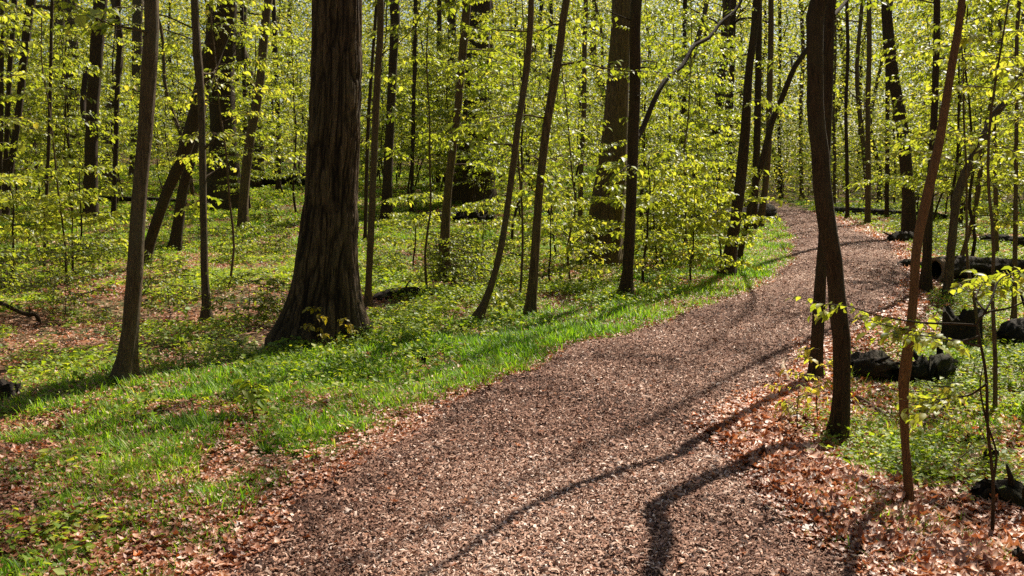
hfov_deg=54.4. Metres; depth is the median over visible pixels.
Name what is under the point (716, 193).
understorey sapling
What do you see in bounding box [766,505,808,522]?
twig
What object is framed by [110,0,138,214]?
slender tree
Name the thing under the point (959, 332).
stump
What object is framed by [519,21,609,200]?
understorey sapling
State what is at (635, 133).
slender tree
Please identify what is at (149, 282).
shrub
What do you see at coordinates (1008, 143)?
understorey sapling
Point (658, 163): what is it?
understorey sapling
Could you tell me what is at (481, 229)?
understorey sapling
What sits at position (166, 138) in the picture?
understorey sapling
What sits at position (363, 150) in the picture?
understorey sapling
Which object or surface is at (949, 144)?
understorey sapling
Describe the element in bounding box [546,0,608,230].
slender tree
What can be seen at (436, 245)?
shrub
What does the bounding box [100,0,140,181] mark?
background tree
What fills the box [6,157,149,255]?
understorey sapling
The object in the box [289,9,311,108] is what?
background tree
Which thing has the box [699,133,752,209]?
understorey sapling
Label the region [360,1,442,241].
slender tree
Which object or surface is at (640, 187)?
understorey sapling
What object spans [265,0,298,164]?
background tree
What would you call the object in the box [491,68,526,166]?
understorey sapling
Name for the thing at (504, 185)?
understorey sapling
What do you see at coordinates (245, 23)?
background tree
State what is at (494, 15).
understorey sapling
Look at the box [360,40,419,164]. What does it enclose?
understorey sapling
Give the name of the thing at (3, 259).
shrub
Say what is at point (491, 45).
background tree
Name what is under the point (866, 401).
fallen branch
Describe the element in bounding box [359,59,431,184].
understorey sapling
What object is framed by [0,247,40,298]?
shrub
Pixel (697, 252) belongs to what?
shrub
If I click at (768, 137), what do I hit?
leaning tree
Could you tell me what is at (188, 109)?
understorey sapling
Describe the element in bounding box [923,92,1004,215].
understorey sapling
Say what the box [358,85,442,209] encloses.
understorey sapling
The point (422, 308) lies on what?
ground cover
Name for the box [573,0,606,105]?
background tree
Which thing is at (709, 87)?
understorey sapling
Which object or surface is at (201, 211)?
slender tree
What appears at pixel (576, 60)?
background tree
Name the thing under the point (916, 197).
background tree
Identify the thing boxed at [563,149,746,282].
understorey sapling
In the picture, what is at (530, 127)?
understorey sapling
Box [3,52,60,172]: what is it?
understorey sapling
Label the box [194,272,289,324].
shrub
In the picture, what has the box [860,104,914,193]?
understorey sapling
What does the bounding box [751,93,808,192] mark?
understorey sapling
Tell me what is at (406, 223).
understorey sapling
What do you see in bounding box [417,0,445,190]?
slender tree
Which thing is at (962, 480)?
fallen branch
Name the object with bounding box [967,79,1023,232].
leafy sapling
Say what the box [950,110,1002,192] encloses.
understorey sapling
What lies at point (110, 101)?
background tree
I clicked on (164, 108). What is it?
background tree
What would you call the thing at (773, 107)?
background tree
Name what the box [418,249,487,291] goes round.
shrub
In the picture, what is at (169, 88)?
understorey sapling
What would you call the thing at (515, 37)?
background tree
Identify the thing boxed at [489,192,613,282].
understorey sapling
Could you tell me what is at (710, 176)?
understorey sapling
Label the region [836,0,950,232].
crooked tree
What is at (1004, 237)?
fallen log
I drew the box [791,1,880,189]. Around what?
background tree
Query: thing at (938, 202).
understorey sapling
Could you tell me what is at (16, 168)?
understorey sapling
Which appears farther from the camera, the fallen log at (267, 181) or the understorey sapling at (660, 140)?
the fallen log at (267, 181)
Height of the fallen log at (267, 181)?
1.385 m
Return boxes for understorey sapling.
[0,167,79,284]
[0,168,95,246]
[0,172,50,242]
[3,34,102,193]
[3,41,63,208]
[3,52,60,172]
[3,79,61,176]
[3,93,61,183]
[3,102,32,167]
[4,11,135,211]
[4,103,70,193]
[5,0,141,191]
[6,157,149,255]
[8,187,128,281]
[14,58,121,191]
[18,91,83,177]
[28,71,83,165]
[30,32,112,185]
[55,74,169,204]
[57,44,133,157]
[60,125,129,186]
[75,93,169,201]
[119,102,181,187]
[122,55,208,178]
[135,36,208,180]
[173,77,209,166]
[189,76,240,139]
[193,98,280,181]
[196,26,309,208]
[207,68,295,170]
[214,123,298,197]
[221,31,310,212]
[234,43,309,196]
[235,77,275,166]
[235,77,298,164]
[235,90,282,161]
[236,98,291,165]
[264,46,310,171]
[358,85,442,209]
[359,50,416,185]
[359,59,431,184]
[359,84,421,175]
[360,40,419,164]
[360,51,422,183]
[361,24,454,203]
[364,191,474,270]
[370,56,454,185]
[379,58,445,182]
[380,28,516,169]
[381,48,463,188]
[393,71,498,190]
[393,81,472,177]
[394,112,446,181]
[400,24,509,167]
[401,57,463,190]
[412,46,562,209]
[417,32,518,201]
[418,96,456,171]
[422,83,512,202]
[433,200,530,273]
[439,21,596,249]
[441,3,555,178]
[455,0,572,206]
[467,60,596,235]
[480,111,576,216]
[480,133,520,189]
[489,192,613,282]
[491,67,536,180]
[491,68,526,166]
[492,98,573,192]
[496,54,580,188]
[503,169,591,255]
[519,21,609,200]
[520,95,591,173]
[529,197,603,252]
[561,98,604,192]
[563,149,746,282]
[573,0,732,216]
[583,166,712,267]
[585,21,761,234]
[587,108,678,215]
[591,85,689,232]
[610,173,721,262]
[624,180,699,253]
[636,166,757,250]
[636,184,767,281]
[638,33,764,188]
[638,159,782,264]
[639,73,731,188]
[639,105,716,209]
[640,178,746,258]
[646,145,688,192]
[648,87,735,184]
[670,132,736,216]
[672,32,787,203]
[675,80,753,210]
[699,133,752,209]
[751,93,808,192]
[751,109,811,182]
[785,126,831,196]
[788,120,858,187]
[830,137,860,197]
[831,135,862,195]
[832,140,860,191]
[842,126,899,201]
[844,0,1023,242]
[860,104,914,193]
[860,117,898,191]
[867,0,1023,230]
[871,75,1012,220]
[871,122,913,196]
[873,0,1023,255]
[877,126,964,210]
[884,60,1023,191]
[890,74,979,191]
[890,126,964,197]
[911,45,1022,223]
[914,73,1023,227]
[919,112,986,213]
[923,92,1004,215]
[942,0,1023,209]
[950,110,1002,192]
[980,111,1023,218]
[987,138,1022,211]
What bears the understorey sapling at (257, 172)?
on the ground at (104, 302)
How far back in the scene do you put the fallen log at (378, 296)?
12.80 m
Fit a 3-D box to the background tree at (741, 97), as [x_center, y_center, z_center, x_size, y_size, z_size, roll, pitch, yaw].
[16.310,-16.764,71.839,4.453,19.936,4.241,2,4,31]
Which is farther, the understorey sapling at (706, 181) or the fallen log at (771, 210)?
the fallen log at (771, 210)
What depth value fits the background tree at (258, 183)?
39.61 m
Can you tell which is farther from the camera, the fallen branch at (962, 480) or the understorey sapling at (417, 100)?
the understorey sapling at (417, 100)
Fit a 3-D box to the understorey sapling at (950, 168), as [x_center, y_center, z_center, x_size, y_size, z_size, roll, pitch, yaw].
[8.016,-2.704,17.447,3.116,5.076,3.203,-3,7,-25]
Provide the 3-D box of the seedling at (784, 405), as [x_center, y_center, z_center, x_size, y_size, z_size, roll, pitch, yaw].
[1.857,0.789,6.475,0.394,0.500,0.429,0,6,2]
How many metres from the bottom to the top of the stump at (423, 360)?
0.241 m
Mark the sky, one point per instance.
(37, 0)
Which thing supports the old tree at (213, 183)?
on the ground at (104, 302)
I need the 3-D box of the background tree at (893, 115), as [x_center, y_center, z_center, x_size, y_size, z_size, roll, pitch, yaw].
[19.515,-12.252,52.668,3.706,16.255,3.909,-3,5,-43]
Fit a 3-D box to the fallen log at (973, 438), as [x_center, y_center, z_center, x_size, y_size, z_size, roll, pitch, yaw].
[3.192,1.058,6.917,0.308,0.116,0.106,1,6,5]
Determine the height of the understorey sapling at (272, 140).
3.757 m
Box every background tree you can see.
[4,0,38,163]
[5,0,58,177]
[65,0,161,188]
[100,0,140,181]
[108,10,131,129]
[121,1,179,166]
[122,5,194,195]
[133,0,208,171]
[141,11,311,188]
[159,0,191,130]
[188,4,269,174]
[251,4,291,161]
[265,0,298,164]
[276,2,305,170]
[280,0,310,145]
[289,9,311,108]
[308,54,380,167]
[361,0,411,177]
[364,0,418,144]
[369,1,421,177]
[376,0,422,134]
[400,0,433,140]
[443,0,461,60]
[445,0,512,191]
[452,0,552,185]
[494,0,537,149]
[532,0,577,139]
[534,3,576,156]
[541,1,601,128]
[542,0,571,160]
[554,0,607,106]
[565,1,599,152]
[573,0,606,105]
[640,0,780,209]
[640,12,669,166]
[653,0,720,175]
[662,0,784,203]
[674,0,739,177]
[693,5,748,184]
[694,0,762,184]
[697,6,763,145]
[717,0,762,188]
[736,5,777,180]
[746,0,796,191]
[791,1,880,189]
[793,47,857,187]
[796,0,879,188]
[835,4,901,190]
[844,0,900,201]
[858,0,916,202]
[907,4,947,205]
[966,17,1023,200]
[972,9,1023,181]
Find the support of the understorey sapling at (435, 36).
on the ground at (104, 302)
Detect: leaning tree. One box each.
[117,1,262,251]
[126,1,273,267]
[737,38,844,259]
[891,68,1023,301]
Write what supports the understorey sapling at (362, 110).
on the ground at (104, 302)
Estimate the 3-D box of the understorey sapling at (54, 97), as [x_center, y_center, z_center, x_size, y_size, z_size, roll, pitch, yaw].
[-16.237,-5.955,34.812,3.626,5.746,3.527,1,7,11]
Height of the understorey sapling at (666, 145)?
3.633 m
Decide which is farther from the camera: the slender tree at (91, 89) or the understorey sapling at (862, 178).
the understorey sapling at (862, 178)
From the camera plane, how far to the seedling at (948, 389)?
6.97 m
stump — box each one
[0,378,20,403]
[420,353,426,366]
[940,306,982,347]
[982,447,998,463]
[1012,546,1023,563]
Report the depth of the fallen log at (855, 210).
39.58 m
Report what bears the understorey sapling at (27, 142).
on the ground at (104, 302)
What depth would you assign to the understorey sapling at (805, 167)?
63.72 m
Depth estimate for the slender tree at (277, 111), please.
37.40 m
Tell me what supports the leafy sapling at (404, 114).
on the ground at (104, 302)
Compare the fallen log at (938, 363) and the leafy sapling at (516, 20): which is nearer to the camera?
the fallen log at (938, 363)
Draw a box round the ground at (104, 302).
[0,136,1023,575]
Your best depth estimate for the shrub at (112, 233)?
18.25 m
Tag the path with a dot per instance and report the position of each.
(784, 207)
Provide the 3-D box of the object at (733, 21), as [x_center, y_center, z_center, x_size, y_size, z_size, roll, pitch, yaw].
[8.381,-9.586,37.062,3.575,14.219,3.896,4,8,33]
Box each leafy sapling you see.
[0,0,158,278]
[0,1,81,152]
[107,0,309,291]
[360,0,520,293]
[424,0,614,296]
[495,0,645,280]
[619,0,764,263]
[872,0,1023,344]
[927,0,1023,407]
[952,26,1023,162]
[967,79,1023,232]
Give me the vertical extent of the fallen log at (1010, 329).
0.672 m
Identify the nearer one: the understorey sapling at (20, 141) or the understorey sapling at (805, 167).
the understorey sapling at (20, 141)
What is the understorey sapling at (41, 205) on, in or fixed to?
on the ground at (104, 302)
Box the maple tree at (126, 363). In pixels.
[53,0,158,385]
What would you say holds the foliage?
on the ground at (104, 302)
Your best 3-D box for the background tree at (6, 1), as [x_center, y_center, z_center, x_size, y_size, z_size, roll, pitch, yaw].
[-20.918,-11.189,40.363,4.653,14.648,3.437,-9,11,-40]
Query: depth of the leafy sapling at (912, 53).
9.95 m
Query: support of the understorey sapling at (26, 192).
on the ground at (104, 302)
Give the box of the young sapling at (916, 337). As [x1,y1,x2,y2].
[785,266,1023,530]
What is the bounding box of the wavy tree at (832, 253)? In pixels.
[806,0,850,440]
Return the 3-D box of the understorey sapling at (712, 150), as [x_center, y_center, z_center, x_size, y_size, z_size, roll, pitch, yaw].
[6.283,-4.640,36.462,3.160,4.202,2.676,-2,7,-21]
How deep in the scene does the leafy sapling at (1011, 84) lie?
8.23 m
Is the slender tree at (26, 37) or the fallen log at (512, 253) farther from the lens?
the slender tree at (26, 37)
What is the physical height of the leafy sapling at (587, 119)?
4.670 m
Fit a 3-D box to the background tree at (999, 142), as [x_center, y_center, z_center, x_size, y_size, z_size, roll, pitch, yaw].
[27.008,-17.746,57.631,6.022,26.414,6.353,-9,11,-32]
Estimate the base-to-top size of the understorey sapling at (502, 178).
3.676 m
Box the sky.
[4,0,1023,152]
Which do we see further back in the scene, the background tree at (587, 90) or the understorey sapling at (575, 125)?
the background tree at (587, 90)
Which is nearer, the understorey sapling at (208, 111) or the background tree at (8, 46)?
the understorey sapling at (208, 111)
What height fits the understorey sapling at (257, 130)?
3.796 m
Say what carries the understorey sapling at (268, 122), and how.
on the ground at (104, 302)
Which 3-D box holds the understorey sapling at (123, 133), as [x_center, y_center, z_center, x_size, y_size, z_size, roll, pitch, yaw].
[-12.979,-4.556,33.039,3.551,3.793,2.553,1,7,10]
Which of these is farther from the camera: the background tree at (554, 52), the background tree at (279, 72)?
the background tree at (554, 52)
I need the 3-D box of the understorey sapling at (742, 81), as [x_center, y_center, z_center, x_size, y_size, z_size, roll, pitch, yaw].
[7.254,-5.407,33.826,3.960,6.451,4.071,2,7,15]
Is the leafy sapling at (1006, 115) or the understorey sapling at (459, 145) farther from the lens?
the understorey sapling at (459, 145)
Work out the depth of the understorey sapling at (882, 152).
63.27 m
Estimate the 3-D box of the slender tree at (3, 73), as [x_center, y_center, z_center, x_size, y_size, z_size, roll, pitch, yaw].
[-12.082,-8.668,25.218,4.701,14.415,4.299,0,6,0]
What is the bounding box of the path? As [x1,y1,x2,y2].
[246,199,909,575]
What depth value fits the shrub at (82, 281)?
11.73 m
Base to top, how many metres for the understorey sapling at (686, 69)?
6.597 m
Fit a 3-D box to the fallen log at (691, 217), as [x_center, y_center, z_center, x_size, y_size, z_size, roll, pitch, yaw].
[4.990,-1.855,28.651,1.226,0.828,4.580,3,7,28]
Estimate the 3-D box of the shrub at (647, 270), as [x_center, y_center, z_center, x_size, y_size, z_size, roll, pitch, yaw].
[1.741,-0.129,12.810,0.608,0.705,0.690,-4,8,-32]
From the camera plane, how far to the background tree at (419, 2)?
72.99 m
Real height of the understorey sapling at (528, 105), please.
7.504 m
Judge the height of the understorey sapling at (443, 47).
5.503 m
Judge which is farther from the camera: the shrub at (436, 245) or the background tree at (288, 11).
the background tree at (288, 11)
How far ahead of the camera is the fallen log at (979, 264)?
16.50 m
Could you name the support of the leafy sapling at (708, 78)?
on the ground at (104, 302)
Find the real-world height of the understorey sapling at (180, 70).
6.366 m
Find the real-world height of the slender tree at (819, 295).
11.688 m
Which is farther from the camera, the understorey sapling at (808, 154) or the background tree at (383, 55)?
the understorey sapling at (808, 154)
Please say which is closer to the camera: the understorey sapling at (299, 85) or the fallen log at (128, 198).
the fallen log at (128, 198)
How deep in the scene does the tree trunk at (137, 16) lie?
43.95 m
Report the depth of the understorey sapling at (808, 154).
55.23 m
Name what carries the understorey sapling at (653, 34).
on the ground at (104, 302)
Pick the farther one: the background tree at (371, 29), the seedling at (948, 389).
the background tree at (371, 29)
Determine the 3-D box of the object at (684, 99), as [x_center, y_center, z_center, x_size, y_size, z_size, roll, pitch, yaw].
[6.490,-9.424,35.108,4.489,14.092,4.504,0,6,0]
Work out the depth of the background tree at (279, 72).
63.32 m
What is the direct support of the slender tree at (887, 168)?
on the ground at (104, 302)
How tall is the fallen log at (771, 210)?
0.887 m
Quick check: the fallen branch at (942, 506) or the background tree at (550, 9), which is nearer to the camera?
the fallen branch at (942, 506)
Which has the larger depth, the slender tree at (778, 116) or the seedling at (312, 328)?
the slender tree at (778, 116)
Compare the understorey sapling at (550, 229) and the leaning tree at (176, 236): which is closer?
the understorey sapling at (550, 229)
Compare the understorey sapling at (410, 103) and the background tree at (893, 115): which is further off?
the background tree at (893, 115)
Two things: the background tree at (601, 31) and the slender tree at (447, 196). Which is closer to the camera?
the slender tree at (447, 196)
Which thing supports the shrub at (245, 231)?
on the ground at (104, 302)
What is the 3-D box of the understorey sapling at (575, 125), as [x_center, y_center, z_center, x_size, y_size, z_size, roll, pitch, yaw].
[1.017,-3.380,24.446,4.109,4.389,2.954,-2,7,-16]
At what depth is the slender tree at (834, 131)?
51.31 m
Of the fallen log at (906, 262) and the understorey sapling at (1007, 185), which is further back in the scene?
the understorey sapling at (1007, 185)
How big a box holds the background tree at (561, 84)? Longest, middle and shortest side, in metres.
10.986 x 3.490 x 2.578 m
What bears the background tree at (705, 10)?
on the ground at (104, 302)
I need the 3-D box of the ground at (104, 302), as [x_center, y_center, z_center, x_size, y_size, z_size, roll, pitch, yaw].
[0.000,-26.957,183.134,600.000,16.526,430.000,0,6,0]
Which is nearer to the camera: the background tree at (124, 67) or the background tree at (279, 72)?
the background tree at (279, 72)
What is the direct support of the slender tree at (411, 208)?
on the ground at (104, 302)
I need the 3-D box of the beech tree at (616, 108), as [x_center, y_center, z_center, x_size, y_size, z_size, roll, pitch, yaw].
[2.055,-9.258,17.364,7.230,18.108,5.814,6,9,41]
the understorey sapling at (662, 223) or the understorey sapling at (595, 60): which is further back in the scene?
the understorey sapling at (595, 60)
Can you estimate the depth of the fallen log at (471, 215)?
26.53 m
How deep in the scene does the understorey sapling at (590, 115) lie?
37.65 m
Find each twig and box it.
[225,483,269,509]
[238,470,297,485]
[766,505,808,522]
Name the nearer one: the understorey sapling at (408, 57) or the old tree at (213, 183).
the old tree at (213, 183)
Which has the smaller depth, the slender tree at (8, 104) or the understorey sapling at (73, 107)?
the slender tree at (8, 104)
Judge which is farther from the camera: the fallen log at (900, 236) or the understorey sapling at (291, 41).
the understorey sapling at (291, 41)
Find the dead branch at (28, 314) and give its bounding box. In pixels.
[0,301,42,323]
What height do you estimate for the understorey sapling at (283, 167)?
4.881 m
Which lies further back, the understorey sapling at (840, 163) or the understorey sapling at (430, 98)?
the understorey sapling at (840, 163)
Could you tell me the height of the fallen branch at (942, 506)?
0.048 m
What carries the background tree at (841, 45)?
on the ground at (104, 302)
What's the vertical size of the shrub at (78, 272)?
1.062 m
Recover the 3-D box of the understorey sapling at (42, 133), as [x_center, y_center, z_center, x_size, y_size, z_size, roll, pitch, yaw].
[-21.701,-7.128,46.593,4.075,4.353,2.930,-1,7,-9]
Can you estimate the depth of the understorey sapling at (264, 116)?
41.40 m
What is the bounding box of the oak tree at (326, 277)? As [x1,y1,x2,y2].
[264,0,375,350]
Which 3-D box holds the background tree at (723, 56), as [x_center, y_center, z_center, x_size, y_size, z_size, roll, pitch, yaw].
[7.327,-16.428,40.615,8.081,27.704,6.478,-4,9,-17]
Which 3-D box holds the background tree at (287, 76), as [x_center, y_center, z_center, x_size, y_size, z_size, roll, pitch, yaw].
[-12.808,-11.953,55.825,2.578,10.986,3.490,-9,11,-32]
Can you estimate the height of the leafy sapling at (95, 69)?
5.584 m
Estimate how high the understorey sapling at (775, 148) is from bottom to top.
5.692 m
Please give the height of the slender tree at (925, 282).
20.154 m
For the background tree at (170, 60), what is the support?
on the ground at (104, 302)
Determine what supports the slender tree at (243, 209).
on the ground at (104, 302)
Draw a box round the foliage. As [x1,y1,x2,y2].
[3,0,1023,208]
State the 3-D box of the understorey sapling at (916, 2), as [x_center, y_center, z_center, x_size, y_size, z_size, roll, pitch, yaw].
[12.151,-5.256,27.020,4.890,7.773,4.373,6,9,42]
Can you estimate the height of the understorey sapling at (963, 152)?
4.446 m
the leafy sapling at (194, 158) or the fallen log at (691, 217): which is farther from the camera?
the fallen log at (691, 217)
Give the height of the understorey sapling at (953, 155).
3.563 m
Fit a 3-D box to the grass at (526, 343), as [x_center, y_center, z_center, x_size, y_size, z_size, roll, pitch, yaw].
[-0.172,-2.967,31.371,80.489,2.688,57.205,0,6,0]
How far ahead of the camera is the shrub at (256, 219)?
23.09 m
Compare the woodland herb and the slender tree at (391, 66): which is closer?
the woodland herb
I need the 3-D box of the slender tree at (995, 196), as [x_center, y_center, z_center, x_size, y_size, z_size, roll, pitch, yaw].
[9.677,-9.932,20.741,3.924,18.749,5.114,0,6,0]
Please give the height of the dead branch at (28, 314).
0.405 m
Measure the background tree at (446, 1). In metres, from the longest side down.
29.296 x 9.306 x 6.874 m
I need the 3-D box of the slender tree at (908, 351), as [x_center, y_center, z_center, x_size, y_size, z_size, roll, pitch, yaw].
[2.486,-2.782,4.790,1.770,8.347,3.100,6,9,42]
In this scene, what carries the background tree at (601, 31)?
on the ground at (104, 302)
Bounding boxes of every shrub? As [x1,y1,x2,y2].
[0,234,17,255]
[0,235,127,318]
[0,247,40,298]
[0,256,30,288]
[0,260,21,282]
[31,243,107,284]
[37,268,104,316]
[89,226,128,257]
[140,249,220,319]
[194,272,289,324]
[208,221,268,262]
[247,200,280,226]
[249,225,297,253]
[249,276,290,319]
[366,245,408,277]
[418,224,485,265]
[418,229,488,284]
[418,233,506,279]
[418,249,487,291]
[479,288,519,313]
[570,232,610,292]
[633,251,671,292]
[672,242,720,285]
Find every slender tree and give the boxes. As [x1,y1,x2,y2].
[0,0,53,213]
[0,0,58,221]
[2,0,28,191]
[51,0,229,324]
[54,0,142,226]
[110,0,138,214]
[220,0,303,227]
[235,0,265,150]
[248,0,302,191]
[293,0,444,307]
[360,0,412,218]
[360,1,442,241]
[393,3,539,281]
[396,0,454,212]
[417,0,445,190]
[447,0,705,314]
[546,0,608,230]
[566,0,756,297]
[687,0,799,275]
[718,0,806,229]
[750,0,781,226]
[753,0,796,198]
[762,0,839,199]
[788,0,851,204]
[807,0,889,378]
[833,1,881,218]
[837,0,1023,293]
[838,1,892,222]
[871,1,918,215]
[898,0,965,501]
[901,0,1023,318]
[918,0,1023,255]
[941,10,1023,252]
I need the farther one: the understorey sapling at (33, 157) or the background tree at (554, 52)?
the background tree at (554, 52)
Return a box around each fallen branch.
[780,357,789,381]
[852,394,885,415]
[928,444,985,483]
[934,496,989,526]
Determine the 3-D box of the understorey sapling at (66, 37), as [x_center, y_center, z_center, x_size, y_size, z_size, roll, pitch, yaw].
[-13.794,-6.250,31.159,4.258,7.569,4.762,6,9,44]
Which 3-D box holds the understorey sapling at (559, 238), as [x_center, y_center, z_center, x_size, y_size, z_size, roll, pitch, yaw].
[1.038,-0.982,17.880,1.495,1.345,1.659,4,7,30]
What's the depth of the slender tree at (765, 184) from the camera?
30.33 m
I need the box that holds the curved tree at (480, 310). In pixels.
[445,0,573,320]
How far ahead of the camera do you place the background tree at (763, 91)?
82.41 m
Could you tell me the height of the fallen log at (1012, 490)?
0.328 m
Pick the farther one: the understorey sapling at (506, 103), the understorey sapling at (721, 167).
the understorey sapling at (506, 103)
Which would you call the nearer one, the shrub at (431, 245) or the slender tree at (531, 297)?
the slender tree at (531, 297)
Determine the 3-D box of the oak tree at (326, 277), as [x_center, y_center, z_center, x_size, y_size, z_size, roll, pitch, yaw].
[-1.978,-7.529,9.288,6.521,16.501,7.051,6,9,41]
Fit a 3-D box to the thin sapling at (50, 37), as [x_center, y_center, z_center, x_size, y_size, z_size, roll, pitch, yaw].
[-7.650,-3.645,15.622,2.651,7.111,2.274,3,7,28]
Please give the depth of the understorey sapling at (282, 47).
34.33 m
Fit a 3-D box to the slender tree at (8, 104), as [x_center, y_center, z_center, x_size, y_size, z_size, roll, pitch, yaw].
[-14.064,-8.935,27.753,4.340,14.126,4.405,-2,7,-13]
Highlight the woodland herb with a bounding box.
[231,379,273,415]
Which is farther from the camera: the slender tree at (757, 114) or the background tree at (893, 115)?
the background tree at (893, 115)
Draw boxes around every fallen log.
[15,195,175,201]
[263,168,304,185]
[373,280,423,301]
[417,205,494,223]
[502,252,520,257]
[645,214,711,230]
[705,203,776,216]
[834,207,947,218]
[882,231,913,241]
[892,334,958,383]
[896,259,921,267]
[932,255,1023,281]
[955,433,985,442]
[962,464,1023,509]
[978,230,1023,246]
[996,292,1023,346]
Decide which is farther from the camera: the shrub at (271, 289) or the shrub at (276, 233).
the shrub at (276, 233)
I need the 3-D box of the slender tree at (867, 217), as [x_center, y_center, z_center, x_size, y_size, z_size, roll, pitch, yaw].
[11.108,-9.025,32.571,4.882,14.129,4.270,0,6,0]
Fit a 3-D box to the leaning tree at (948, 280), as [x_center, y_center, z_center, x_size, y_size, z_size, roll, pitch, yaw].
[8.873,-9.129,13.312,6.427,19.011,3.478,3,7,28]
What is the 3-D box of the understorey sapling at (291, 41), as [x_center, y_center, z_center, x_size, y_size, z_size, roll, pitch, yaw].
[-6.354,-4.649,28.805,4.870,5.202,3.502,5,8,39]
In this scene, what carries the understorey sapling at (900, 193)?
on the ground at (104, 302)
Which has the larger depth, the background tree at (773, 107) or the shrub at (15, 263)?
the background tree at (773, 107)
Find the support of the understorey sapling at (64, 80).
on the ground at (104, 302)
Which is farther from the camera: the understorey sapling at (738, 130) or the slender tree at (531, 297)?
the understorey sapling at (738, 130)
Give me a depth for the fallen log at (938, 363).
8.84 m
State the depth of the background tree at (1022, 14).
66.50 m
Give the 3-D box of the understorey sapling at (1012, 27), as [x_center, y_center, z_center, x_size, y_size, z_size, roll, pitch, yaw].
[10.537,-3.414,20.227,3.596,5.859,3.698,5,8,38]
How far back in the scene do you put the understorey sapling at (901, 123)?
17.54 m
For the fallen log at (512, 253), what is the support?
on the ground at (104, 302)
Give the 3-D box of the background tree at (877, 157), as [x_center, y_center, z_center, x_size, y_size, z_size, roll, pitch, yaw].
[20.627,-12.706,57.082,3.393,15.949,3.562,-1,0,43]
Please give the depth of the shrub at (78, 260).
14.95 m
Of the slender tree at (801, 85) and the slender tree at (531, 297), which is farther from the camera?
the slender tree at (801, 85)
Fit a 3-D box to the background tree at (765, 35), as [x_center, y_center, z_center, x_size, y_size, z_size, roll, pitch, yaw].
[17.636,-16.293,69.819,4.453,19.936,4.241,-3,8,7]
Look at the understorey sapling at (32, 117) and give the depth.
46.80 m
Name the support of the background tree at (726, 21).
on the ground at (104, 302)
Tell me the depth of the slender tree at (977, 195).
18.90 m
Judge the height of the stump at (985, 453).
0.253 m
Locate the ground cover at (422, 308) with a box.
[0,168,1023,575]
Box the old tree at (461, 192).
[431,0,516,205]
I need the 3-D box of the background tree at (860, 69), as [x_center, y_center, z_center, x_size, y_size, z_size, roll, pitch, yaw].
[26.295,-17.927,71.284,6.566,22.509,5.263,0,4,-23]
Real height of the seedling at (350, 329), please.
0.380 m
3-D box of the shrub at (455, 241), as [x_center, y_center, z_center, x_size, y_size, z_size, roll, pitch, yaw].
[-0.752,-0.402,15.069,1.346,0.880,1.217,-1,6,-5]
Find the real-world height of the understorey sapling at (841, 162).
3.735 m
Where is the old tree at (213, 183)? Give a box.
[183,15,248,211]
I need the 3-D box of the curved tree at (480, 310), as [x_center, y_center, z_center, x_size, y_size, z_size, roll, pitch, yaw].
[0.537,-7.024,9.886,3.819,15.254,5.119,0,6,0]
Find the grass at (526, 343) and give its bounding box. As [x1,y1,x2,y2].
[0,163,1023,575]
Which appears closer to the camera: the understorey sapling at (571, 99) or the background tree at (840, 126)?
the understorey sapling at (571, 99)
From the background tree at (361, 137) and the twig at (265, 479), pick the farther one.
the background tree at (361, 137)
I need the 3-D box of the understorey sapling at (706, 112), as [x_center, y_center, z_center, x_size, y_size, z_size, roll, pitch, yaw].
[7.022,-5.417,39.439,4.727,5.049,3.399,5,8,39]
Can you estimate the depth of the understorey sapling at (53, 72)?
46.28 m
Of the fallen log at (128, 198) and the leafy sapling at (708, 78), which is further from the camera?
the fallen log at (128, 198)
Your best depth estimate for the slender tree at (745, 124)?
15.22 m
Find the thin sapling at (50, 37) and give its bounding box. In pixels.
[0,0,128,270]
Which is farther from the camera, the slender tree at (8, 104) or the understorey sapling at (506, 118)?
the understorey sapling at (506, 118)
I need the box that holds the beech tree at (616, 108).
[573,0,658,267]
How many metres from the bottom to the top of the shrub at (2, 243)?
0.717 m
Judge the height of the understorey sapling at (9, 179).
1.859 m
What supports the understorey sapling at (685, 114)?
on the ground at (104, 302)
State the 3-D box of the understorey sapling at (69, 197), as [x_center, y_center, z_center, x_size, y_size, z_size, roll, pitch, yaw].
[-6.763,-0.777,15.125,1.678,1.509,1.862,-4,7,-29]
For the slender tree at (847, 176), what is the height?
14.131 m
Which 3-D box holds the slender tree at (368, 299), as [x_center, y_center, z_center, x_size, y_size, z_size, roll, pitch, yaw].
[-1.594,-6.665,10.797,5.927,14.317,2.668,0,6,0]
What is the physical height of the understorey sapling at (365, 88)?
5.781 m
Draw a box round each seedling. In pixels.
[168,304,194,362]
[300,307,329,342]
[335,318,357,342]
[764,374,829,430]
[779,347,858,421]
[887,380,969,430]
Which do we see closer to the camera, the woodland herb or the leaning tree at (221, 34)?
the woodland herb

